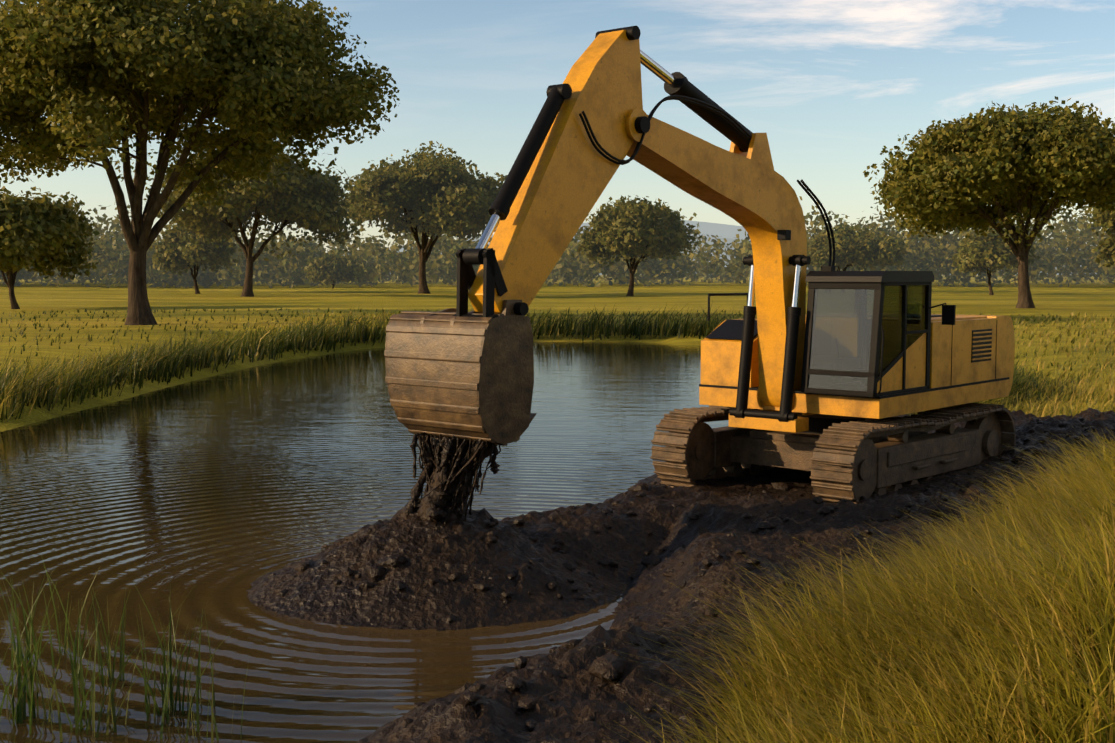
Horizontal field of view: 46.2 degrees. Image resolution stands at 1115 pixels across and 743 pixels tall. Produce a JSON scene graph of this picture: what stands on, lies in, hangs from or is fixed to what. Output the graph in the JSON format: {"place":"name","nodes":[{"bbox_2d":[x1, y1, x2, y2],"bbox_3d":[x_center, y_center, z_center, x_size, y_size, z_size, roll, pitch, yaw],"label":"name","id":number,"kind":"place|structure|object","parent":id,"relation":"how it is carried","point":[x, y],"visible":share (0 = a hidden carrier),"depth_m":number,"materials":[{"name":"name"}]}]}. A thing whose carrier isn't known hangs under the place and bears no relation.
{"place":"outdoors","nodes":[
{"label":"outdoors","id":0,"kind":"place"},
{"bbox_2d":[0,341,728,742],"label":"pond water","id":1,"kind":"structure","parent":0,"point":[214,497],"depth_m":16.02,"materials":[{"name":"brown liquid"}]},
{"bbox_2d":[0,555,247,742],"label":"reeds","id":2,"kind":"object","parent":1,"relation":"in","point":[77,675],"visible":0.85,"depth_m":8.73,"materials":[{"name":"green plant"}]},
{"bbox_2d":[0,275,1114,742],"bbox_3d":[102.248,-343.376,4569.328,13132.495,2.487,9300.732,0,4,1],"label":"ground","id":3,"kind":"structure","parent":0,"point":[1062,303],"depth_m":83.54,"materials":[{"name":"green plant"}]},
{"bbox_2d":[0,186,102,308],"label":"tree","id":4,"kind":"object","parent":3,"relation":"on","point":[39,234],"visible":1,"depth_m":87.48,"materials":[{"name":"green plant"}]},
{"bbox_2d":[149,223,243,293],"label":"tree","id":5,"kind":"object","parent":3,"relation":"on","point":[174,253],"visible":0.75,"depth_m":148.34,"materials":[{"name":"green plant"}]},
{"bbox_2d":[0,0,399,324],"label":"oak tree","id":6,"kind":"object","parent":3,"relation":"on","point":[97,76],"visible":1,"depth_m":55.59,"materials":[{"name":"green plant"}]},
{"bbox_2d":[142,147,362,296],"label":"oak tree","id":7,"kind":"object","parent":3,"relation":"on","point":[312,204],"visible":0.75,"depth_m":126.71,"materials":[{"name":"green plant"}]},
{"bbox_2d":[301,250,366,288],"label":"bush","id":8,"kind":"object","parent":3,"relation":"on","point":[330,268],"visible":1,"depth_m":188.33,"materials":[{"name":"green plant"}]},
{"bbox_2d":[337,141,507,293],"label":"oak tree","id":9,"kind":"object","parent":3,"relation":"on","point":[432,194],"visible":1,"depth_m":143.04,"materials":[{"name":"green plant"}]},
{"bbox_2d":[0,196,1114,288],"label":"treeline","id":10,"kind":"object","parent":3,"relation":"on","point":[376,258],"visible":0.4,"depth_m":229.16,"materials":[{"name":"green plant"}]},
{"bbox_2d":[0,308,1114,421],"bbox_3d":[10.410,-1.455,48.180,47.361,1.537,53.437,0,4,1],"label":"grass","id":11,"kind":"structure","parent":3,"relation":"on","point":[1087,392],"depth_m":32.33,"materials":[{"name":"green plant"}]},
{"bbox_2d":[569,195,701,295],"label":"oak tree","id":12,"kind":"object","parent":3,"relation":"on","point":[628,230],"visible":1,"depth_m":135.90,"materials":[{"name":"green plant"}]},
{"bbox_2d":[807,223,908,270],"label":"bush","id":13,"kind":"object","parent":3,"relation":"on","point":[861,248],"visible":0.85,"depth_m":165.05,"materials":[{"name":"green plant"}]},
{"bbox_2d":[863,96,1114,307],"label":"oak tree","id":14,"kind":"object","parent":3,"relation":"on","point":[966,173],"visible":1,"depth_m":84.20,"materials":[{"name":"green plant"}]},
{"bbox_2d":[948,228,1039,294],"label":"tree","id":15,"kind":"object","parent":3,"relation":"on","point":[980,253],"visible":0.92,"depth_m":145.75,"materials":[{"name":"green plant"}]},
{"bbox_2d":[1083,202,1114,267],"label":"tree","id":16,"kind":"object","parent":3,"relation":"on","point":[1105,219],"visible":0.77,"depth_m":120.40,"materials":[{"name":"green plant"}]},
{"bbox_2d":[0,301,1114,422],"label":"bank grass","id":17,"kind":"structure","parent":0,"point":[299,337],"depth_m":41.53,"materials":[{"name":"green plant"}]},
{"bbox_2d":[0,0,1114,252],"label":"sky","id":18,"kind":"structure","parent":0,"point":[830,84],"materials":[{"name":"blue"}]},
{"bbox_2d":[75,220,1096,274],"bbox_3d":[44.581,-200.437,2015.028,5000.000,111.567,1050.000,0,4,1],"label":"hills","id":19,"kind":"structure","parent":0,"point":[727,232],"depth_m":2506.26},
{"bbox_2d":[246,407,1114,742],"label":"mud bank","id":20,"kind":"structure","parent":0,"point":[626,541],"depth_m":11.64,"materials":[{"name":"brown soil"}]},
{"bbox_2d":[403,432,500,523],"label":"dripping mud","id":21,"kind":"structure","parent":20,"relation":"on","point":[452,465],"depth_m":12.24,"materials":[{"name":"brown soil"}]},
{"bbox_2d":[261,410,1114,742],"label":"mud clods","id":22,"kind":"object","parent":20,"relation":"on","point":[609,666],"visible":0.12,"depth_m":11.75,"materials":[{"name":"brown soil"}]},
{"bbox_2d":[384,26,1015,503],"bbox_3d":[2.255,-1.013,15.216,2.970,5.236,9.386,4,6,43],"label":"excavator","id":23,"kind":"object","parent":20,"relation":"on","point":[836,378],"visible":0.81,"depth_m":15.07,"materials":[{"name":"yellow paint"}]},
{"bbox_2d":[552,426,1114,742],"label":"grass","id":24,"kind":"structure","parent":20,"relation":"on","point":[999,629],"depth_m":6.60,"materials":[{"name":"plant"}]}
]}

